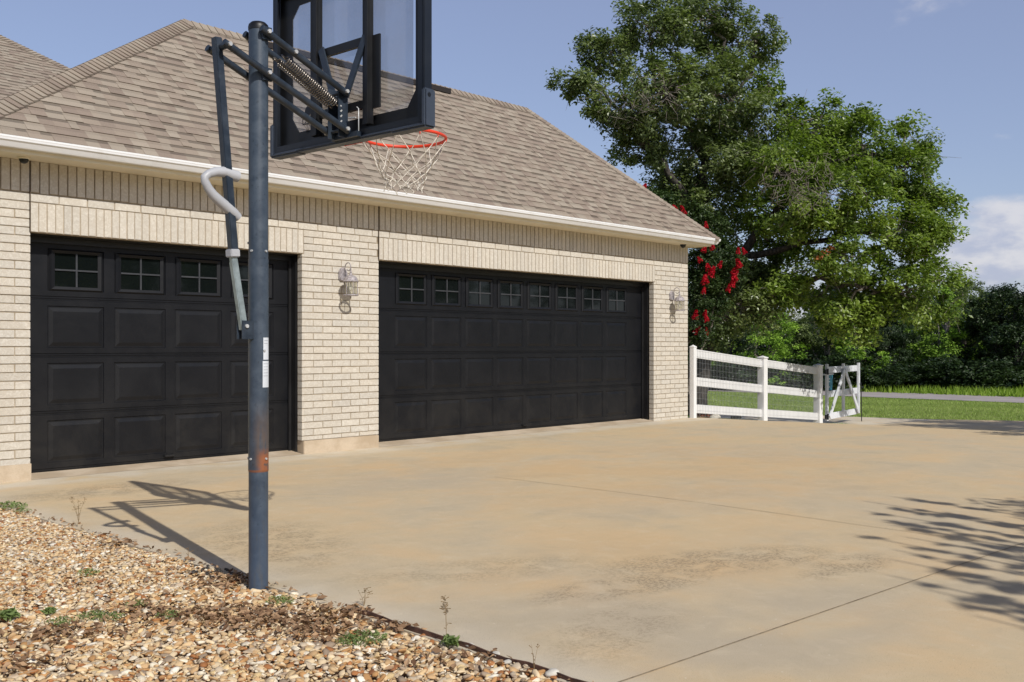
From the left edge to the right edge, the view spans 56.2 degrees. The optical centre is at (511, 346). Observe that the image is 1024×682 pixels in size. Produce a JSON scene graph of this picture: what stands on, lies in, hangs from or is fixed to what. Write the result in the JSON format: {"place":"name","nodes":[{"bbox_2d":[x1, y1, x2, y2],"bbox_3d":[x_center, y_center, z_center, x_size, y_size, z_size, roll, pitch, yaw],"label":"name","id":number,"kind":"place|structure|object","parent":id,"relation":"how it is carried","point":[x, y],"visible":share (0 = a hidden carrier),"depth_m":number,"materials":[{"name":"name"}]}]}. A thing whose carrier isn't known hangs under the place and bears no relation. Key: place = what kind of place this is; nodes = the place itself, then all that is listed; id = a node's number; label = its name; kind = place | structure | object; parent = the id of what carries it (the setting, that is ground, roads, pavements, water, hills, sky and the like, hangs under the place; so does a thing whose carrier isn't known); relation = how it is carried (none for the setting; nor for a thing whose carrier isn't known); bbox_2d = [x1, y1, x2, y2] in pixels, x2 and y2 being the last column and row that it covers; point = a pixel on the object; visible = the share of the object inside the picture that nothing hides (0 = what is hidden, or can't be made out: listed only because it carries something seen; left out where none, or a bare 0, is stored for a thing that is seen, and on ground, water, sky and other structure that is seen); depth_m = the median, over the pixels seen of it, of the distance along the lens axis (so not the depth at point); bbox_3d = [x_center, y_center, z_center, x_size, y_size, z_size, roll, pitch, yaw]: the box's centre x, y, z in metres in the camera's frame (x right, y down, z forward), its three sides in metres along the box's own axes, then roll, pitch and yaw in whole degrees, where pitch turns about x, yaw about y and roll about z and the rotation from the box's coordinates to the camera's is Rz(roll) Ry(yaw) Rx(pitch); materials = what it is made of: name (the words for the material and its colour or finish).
{"place":"outdoors","nodes":[
{"label":"outdoors","id":0,"kind":"place"},
{"bbox_2d":[0,507,559,681],"bbox_3d":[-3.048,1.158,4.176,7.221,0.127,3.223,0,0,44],"label":"pebble gravel","id":1,"kind":"structure","parent":0,"point":[62,550],"depth_m":3.73,"materials":[{"name":"beige gravel"}]},
{"bbox_2d":[0,607,20,620],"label":"weed","id":2,"kind":"object","parent":1,"relation":"on","point":[11,613],"visible":1,"depth_m":3.93,"materials":[{"name":"green plant"}]},
{"bbox_2d":[13,507,31,511],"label":"weed","id":3,"kind":"object","parent":1,"relation":"on","point":[20,510],"visible":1,"depth_m":6.74,"materials":[{"name":"green plant"}]},
{"bbox_2d":[39,606,56,613],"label":"weed","id":4,"kind":"object","parent":1,"relation":"on","point":[51,610],"visible":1,"depth_m":4.01,"materials":[{"name":"green plant"}]},
{"bbox_2d":[45,615,75,626],"bbox_3d":[-1.816,1.100,3.855,0.121,0.035,0.114,0,0,-16],"label":"weed","id":5,"kind":"object","parent":1,"relation":"on","point":[63,620],"visible":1,"depth_m":3.85,"materials":[{"name":"green plant"}]},
{"bbox_2d":[76,568,99,575],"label":"weed","id":6,"kind":"object","parent":1,"relation":"on","point":[91,570],"visible":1,"depth_m":4.75,"materials":[{"name":"green plant"}]},
{"bbox_2d":[77,609,107,619],"bbox_3d":[-1.732,1.104,3.956,0.116,0.029,0.121,0,0,10],"label":"weed","id":7,"kind":"object","parent":1,"relation":"on","point":[95,612],"visible":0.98,"depth_m":3.96,"materials":[{"name":"green plant"}]},
{"bbox_2d":[97,611,125,621],"bbox_3d":[-1.639,1.101,3.929,0.102,0.031,0.109,0,0,21],"label":"weed","id":8,"kind":"object","parent":1,"relation":"on","point":[113,615],"visible":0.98,"depth_m":3.92,"materials":[{"name":"green plant"}]},
{"bbox_2d":[125,599,145,606],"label":"weed","id":9,"kind":"object","parent":1,"relation":"on","point":[138,601],"visible":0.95,"depth_m":4.13,"materials":[{"name":"green plant"}]},
{"bbox_2d":[155,610,180,618],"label":"weed","id":10,"kind":"object","parent":1,"relation":"on","point":[173,611],"visible":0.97,"depth_m":3.95,"materials":[{"name":"green plant"}]},
{"bbox_2d":[185,563,245,578],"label":"dark mulch","id":11,"kind":"object","parent":1,"relation":"on","point":[216,568],"visible":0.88,"depth_m":4.77,"materials":[{"name":"brown wood"}]},
{"bbox_2d":[266,595,293,604],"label":"weed","id":12,"kind":"object","parent":1,"relation":"on","point":[282,598],"visible":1,"depth_m":4.18,"materials":[{"name":"green plant"}]},
{"bbox_2d":[201,0,446,590],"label":"basketball hoop","id":13,"kind":"object","parent":1,"relation":"on","point":[288,139],"visible":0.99,"depth_m":4.48,"materials":[{"name":"metal"}]},
{"bbox_2d":[335,634,362,643],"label":"weed","id":14,"kind":"object","parent":1,"relation":"on","point":[347,638],"visible":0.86,"depth_m":3.62,"materials":[{"name":"green plant"}]},
{"bbox_2d":[340,629,387,645],"bbox_3d":[-0.564,1.099,3.642,0.182,0.044,0.175,0,0,8],"label":"weed","id":15,"kind":"object","parent":1,"relation":"on","point":[366,634],"visible":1,"depth_m":3.62,"materials":[{"name":"green plant"}]},
{"bbox_2d":[440,633,459,647],"bbox_3d":[-0.227,1.100,3.590,0.085,0.051,0.096,0,0,-33],"label":"weed","id":16,"kind":"object","parent":1,"relation":"on","point":[449,639],"visible":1,"depth_m":3.58,"materials":[{"name":"green plant"}]},
{"bbox_2d":[504,659,511,663],"bbox_3d":[-0.017,1.110,3.373,0.034,0.016,0.026,0,0,-37],"label":"loose stone","id":17,"kind":"object","parent":1,"relation":"on","point":[508,661],"visible":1,"depth_m":3.37,"materials":[{"name":"white stone"}]},
{"bbox_2d":[529,644,539,668],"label":"dry stalk","id":18,"kind":"object","parent":1,"relation":"on","point":[533,656],"visible":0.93,"depth_m":3.29,"materials":[{"name":"plant"}]},
{"bbox_2d":[545,668,559,676],"bbox_3d":[0.136,1.110,3.259,0.042,0.027,0.057,0,0,44],"label":"loose stone","id":19,"kind":"object","parent":1,"relation":"on","point":[550,672],"visible":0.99,"depth_m":3.25,"materials":[{"name":"white stone"}]},
{"bbox_2d":[0,417,1023,681],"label":"driveway","id":20,"kind":"structure","parent":0,"point":[508,549],"depth_m":5.65,"materials":[{"name":"concrete"}]},
{"bbox_2d":[0,500,27,509],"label":"weed","id":21,"kind":"object","parent":20,"relation":"on","point":[12,503],"visible":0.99,"depth_m":6.93,"materials":[{"name":"green plant"}]},
{"bbox_2d":[69,497,85,521],"bbox_3d":[-2.773,1.039,6.121,0.133,0.163,0.093,0,0,44],"label":"dry stalk","id":22,"kind":"object","parent":20,"relation":"on","point":[78,515],"visible":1,"depth_m":6.11,"materials":[{"name":"plant"}]},
{"bbox_2d":[0,502,593,681],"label":"leaf litter","id":23,"kind":"object","parent":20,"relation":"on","point":[333,630],"visible":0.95,"depth_m":3.88,"materials":[{"name":"brown plant"}]},
{"bbox_2d":[358,587,372,604],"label":"dry stalk","id":24,"kind":"object","parent":20,"relation":"on","point":[365,595],"visible":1,"depth_m":4.14,"materials":[{"name":"plant"}]},
{"bbox_2d":[439,595,451,643],"bbox_3d":[-0.252,1.027,3.609,0.039,0.186,0.052,0,0,-26],"label":"dry stalk","id":25,"kind":"object","parent":20,"relation":"on","point":[442,608],"visible":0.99,"depth_m":3.60,"materials":[{"name":"plant"}]},
{"bbox_2d":[356,609,586,681],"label":"steel edging","id":26,"kind":"object","parent":20,"relation":"on","point":[461,643],"visible":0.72,"depth_m":3.52,"materials":[{"name":"brown metal"}]},
{"bbox_2d":[509,478,1023,547],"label":"driveway joint","id":27,"kind":"object","parent":20,"relation":"on","point":[788,514],"visible":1,"depth_m":6.29,"materials":[{"name":"concrete"}]},
{"bbox_2d":[618,542,1023,681],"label":"driveway joint","id":28,"kind":"object","parent":20,"relation":"on","point":[803,618],"visible":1,"depth_m":3.89,"materials":[{"name":"grey concrete"}]},
{"bbox_2d":[0,0,1023,333],"label":"sky","id":29,"kind":"structure","parent":0,"point":[960,63],"materials":[{"name":"blue"}]},
{"bbox_2d":[711,414,900,423],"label":"side driveway","id":30,"kind":"structure","parent":0,"point":[845,419],"depth_m":21.99,"materials":[{"name":"concrete"}]},
{"bbox_2d":[825,363,863,420],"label":"farm gate","id":31,"kind":"structure","parent":30,"relation":"on","point":[844,370],"depth_m":20.52,"materials":[{"name":"white plastic"}]},
{"bbox_2d":[823,373,833,389],"bbox_3d":[6.580,0.745,19.989,0.030,0.350,0.680,0,0,36],"label":"gate sign","id":32,"kind":"object","parent":31,"relation":"hanging from","point":[830,380],"visible":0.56,"depth_m":20.10,"materials":[{"name":"blue plastic"}]},
{"bbox_2d":[707,389,1023,420],"bbox_3d":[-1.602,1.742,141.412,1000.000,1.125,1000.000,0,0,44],"label":"ground","id":33,"kind":"structure","parent":0,"point":[911,411],"depth_m":30.62,"materials":[{"name":"green plant"}]},
{"bbox_2d":[0,19,720,482],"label":"brick house","id":34,"kind":"structure","parent":33,"relation":"on","point":[516,269],"depth_m":10.79,"materials":[{"name":"brick"}]},
{"bbox_2d":[17,156,29,163],"bbox_3d":[-4.274,-1.627,8.402,0.104,0.057,0.104,0,0,44],"label":"security camera","id":35,"kind":"object","parent":34,"relation":"attached to","point":[24,159],"visible":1,"depth_m":8.37,"materials":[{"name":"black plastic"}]},
{"bbox_2d":[29,233,297,472],"bbox_3d":[-3.446,0.056,9.719,0.153,2.269,2.918,0,0,44],"label":"garage door","id":36,"kind":"structure","parent":34,"relation":"in","point":[137,356],"depth_m":9.55,"materials":[{"name":"black paint"}]},
{"bbox_2d":[338,262,358,295],"bbox_3d":[-1.850,-0.764,10.899,0.248,0.383,0.184,0,0,44],"label":"wall lantern","id":37,"kind":"object","parent":34,"relation":"attached to","point":[343,276],"depth_m":10.87,"materials":[{"name":"metal"}]},
{"bbox_2d":[378,261,648,441],"bbox_3d":[0.205,0.056,13.454,0.153,2.269,5.570,0,0,44],"label":"garage door","id":38,"kind":"structure","parent":34,"relation":"in","point":[462,350],"depth_m":13.18,"materials":[{"name":"black paint"}]},
{"bbox_2d":[669,287,684,310],"bbox_3d":[2.687,-0.764,15.540,0.248,0.383,0.184,0,0,44],"label":"wall lantern","id":39,"kind":"object","parent":34,"relation":"attached to","point":[679,298],"depth_m":15.51,"materials":[{"name":"metal"}]},
{"bbox_2d":[642,183,754,403],"bbox_3d":[3.250,-0.871,17.536,2.352,4.350,1.457,0,0,19],"label":"crape myrtle","id":40,"kind":"object","parent":33,"relation":"on","point":[700,279],"visible":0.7,"depth_m":17.33,"materials":[{"name":"green plant"}]},
{"bbox_2d":[689,411,710,417],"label":"orange plant","id":41,"kind":"object","parent":33,"relation":"on","point":[700,414],"visible":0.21,"depth_m":17.38,"materials":[{"name":"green plant"}]},
{"bbox_2d":[709,414,720,417],"bbox_3d":[3.630,1.305,17.191,0.200,0.200,0.247,0,0,44],"label":"flat rock","id":42,"kind":"object","parent":33,"relation":"on","point":[714,415],"visible":0.32,"depth_m":17.14,"materials":[{"name":"beige stone"}]},
{"bbox_2d":[688,356,749,389],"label":"bush","id":43,"kind":"object","parent":33,"relation":"on","point":[724,374],"visible":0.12,"depth_m":46.52,"materials":[{"name":"green plant"}]},
{"bbox_2d":[688,303,750,364],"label":"woodland tree","id":44,"kind":"object","parent":33,"relation":"on","point":[730,342],"visible":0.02,"depth_m":57.41,"materials":[{"name":"green plant"}]},
{"bbox_2d":[717,316,764,365],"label":"woodland tree","id":45,"kind":"object","parent":33,"relation":"on","point":[749,345],"visible":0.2,"depth_m":50.56,"materials":[{"name":"green plant"}]},
{"bbox_2d":[709,361,787,389],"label":"bush","id":46,"kind":"object","parent":33,"relation":"on","point":[748,371],"visible":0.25,"depth_m":47.25,"materials":[{"name":"green plant"}]},
{"bbox_2d":[690,345,823,422],"bbox_3d":[4.588,0.832,17.715,0.194,1.717,4.755,0,0,44],"label":"vinyl fence","id":47,"kind":"object","parent":33,"relation":"on","point":[763,389],"visible":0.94,"depth_m":17.71,"materials":[{"name":"plastic"}]},
{"bbox_2d":[731,319,783,358],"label":"woodland tree","id":48,"kind":"object","parent":33,"relation":"on","point":[755,344],"visible":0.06,"depth_m":59.72,"materials":[{"name":"green plant"}]},
{"bbox_2d":[544,0,978,416],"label":"live oak","id":49,"kind":"object","parent":33,"relation":"on","point":[751,162],"visible":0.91,"depth_m":18.24,"materials":[{"name":"green plant"}]},
{"bbox_2d":[715,352,812,384],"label":"bush","id":50,"kind":"object","parent":33,"relation":"on","point":[790,360],"visible":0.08,"depth_m":48.05,"materials":[{"name":"green plant"}]},
{"bbox_2d":[736,310,810,385],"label":"woodland tree","id":51,"kind":"object","parent":33,"relation":"on","point":[772,342],"visible":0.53,"depth_m":47.39,"materials":[{"name":"green plant"}]},
{"bbox_2d":[751,364,824,388],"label":"bush","id":52,"kind":"object","parent":33,"relation":"on","point":[780,375],"visible":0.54,"depth_m":46.55,"materials":[{"name":"green plant"}]},
{"bbox_2d":[766,312,826,360],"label":"woodland tree","id":53,"kind":"object","parent":33,"relation":"on","point":[811,321],"visible":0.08,"depth_m":61.05,"materials":[{"name":"green plant"}]},
{"bbox_2d":[780,324,831,363],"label":"woodland tree","id":54,"kind":"object","parent":33,"relation":"on","point":[798,350],"visible":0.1,"depth_m":52.54,"materials":[{"name":"green plant"}]},
{"bbox_2d":[780,294,860,358],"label":"woodland tree","id":55,"kind":"object","parent":33,"relation":"on","point":[801,336],"visible":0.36,"depth_m":49.79,"materials":[{"name":"green plant"}]},
{"bbox_2d":[796,309,887,353],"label":"woodland tree","id":56,"kind":"object","parent":33,"relation":"on","point":[831,325],"visible":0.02,"depth_m":59.74,"materials":[{"name":"green plant"}]},
{"bbox_2d":[776,346,908,390],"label":"bush","id":57,"kind":"object","parent":33,"relation":"on","point":[835,361],"visible":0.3,"depth_m":47.07,"materials":[{"name":"green plant"}]},
{"bbox_2d":[827,332,893,385],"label":"woodland tree","id":58,"kind":"object","parent":33,"relation":"on","point":[861,354],"visible":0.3,"depth_m":47.60,"materials":[{"name":"green plant"}]},
{"bbox_2d":[813,352,915,387],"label":"bush","id":59,"kind":"object","parent":33,"relation":"on","point":[890,362],"visible":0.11,"depth_m":47.68,"materials":[{"name":"green plant"}]},
{"bbox_2d":[716,296,1022,364],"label":"woodland","id":60,"kind":"object","parent":33,"relation":"on","point":[760,348],"depth_m":64.42,"materials":[{"name":"green plant"}]},
{"bbox_2d":[852,323,920,364],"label":"woodland tree","id":61,"kind":"object","parent":33,"relation":"on","point":[903,339],"visible":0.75,"depth_m":49.30,"materials":[{"name":"green plant"}]},
{"bbox_2d":[855,357,930,391],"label":"bush","id":62,"kind":"object","parent":33,"relation":"on","point":[879,377],"visible":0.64,"depth_m":46.48,"materials":[{"name":"green plant"}]},
{"bbox_2d":[852,310,935,359],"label":"woodland tree","id":63,"kind":"object","parent":33,"relation":"on","point":[887,323],"visible":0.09,"depth_m":59.43,"materials":[{"name":"green plant"}]},
{"bbox_2d":[889,286,942,366],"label":"woodland tree","id":64,"kind":"object","parent":33,"relation":"on","point":[918,332],"visible":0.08,"depth_m":51.80,"materials":[{"name":"green plant"}]},
{"bbox_2d":[890,351,975,388],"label":"bush","id":65,"kind":"object","parent":33,"relation":"on","point":[938,383],"visible":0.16,"depth_m":47.89,"materials":[{"name":"green plant"}]},
{"bbox_2d":[898,357,972,389],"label":"bush","id":66,"kind":"object","parent":33,"relation":"on","point":[920,380],"visible":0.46,"depth_m":47.11,"materials":[{"name":"green plant"}]},
{"bbox_2d":[892,292,980,358],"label":"woodland tree","id":67,"kind":"object","parent":33,"relation":"on","point":[930,326],"visible":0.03,"depth_m":59.14,"materials":[{"name":"green plant"}]},
{"bbox_2d":[900,271,976,363],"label":"woodland tree","id":68,"kind":"object","parent":33,"relation":"on","point":[944,328],"visible":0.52,"depth_m":49.49,"materials":[{"name":"green plant"}]},
{"bbox_2d":[903,275,1012,361],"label":"woodland tree","id":69,"kind":"object","parent":33,"relation":"on","point":[964,292],"visible":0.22,"depth_m":51.23,"materials":[{"name":"green plant"}]},
{"bbox_2d":[917,353,1023,389],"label":"bush","id":70,"kind":"object","parent":33,"relation":"on","point":[977,373],"visible":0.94,"depth_m":46.34,"materials":[{"name":"green plant"}]},
{"bbox_2d":[950,347,1023,387],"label":"bush","id":71,"kind":"object","parent":33,"relation":"on","point":[1020,368],"visible":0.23,"depth_m":47.94,"materials":[{"name":"green plant"}]},
{"bbox_2d":[961,304,1012,360],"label":"woodland tree","id":72,"kind":"object","parent":33,"relation":"on","point":[980,347],"visible":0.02,"depth_m":59.83,"materials":[{"name":"green plant"}]},
{"bbox_2d":[951,311,1023,384],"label":"woodland tree","id":73,"kind":"object","parent":33,"relation":"on","point":[983,349],"visible":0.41,"depth_m":48.90,"materials":[{"name":"green plant"}]},
{"bbox_2d":[985,284,1017,343],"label":"woodland tree","id":74,"kind":"object","parent":33,"relation":"on","point":[1013,288],"visible":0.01,"depth_m":60.05,"materials":[{"name":"green plant"}]},
{"bbox_2d":[984,349,1023,383],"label":"bush","id":75,"kind":"object","parent":33,"relation":"on","point":[1022,361],"visible":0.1,"depth_m":47.48,"materials":[{"name":"green plant"}]},
{"bbox_2d":[708,389,1023,402],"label":"road","id":76,"kind":"structure","parent":0,"point":[947,397],"depth_m":41.46,"materials":[{"name":"grey asphalt"}]},
{"bbox_2d":[800,383,1023,396],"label":"roadside grass","id":77,"kind":"structure","parent":0,"point":[991,390],"depth_m":44.81,"materials":[{"name":"green plant"}]},
{"bbox_2d":[954,281,1023,389],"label":"woodland tree","id":78,"kind":"object","parent":77,"relation":"on","point":[1015,301],"visible":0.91,"depth_m":47.53,"materials":[{"name":"green plant"}]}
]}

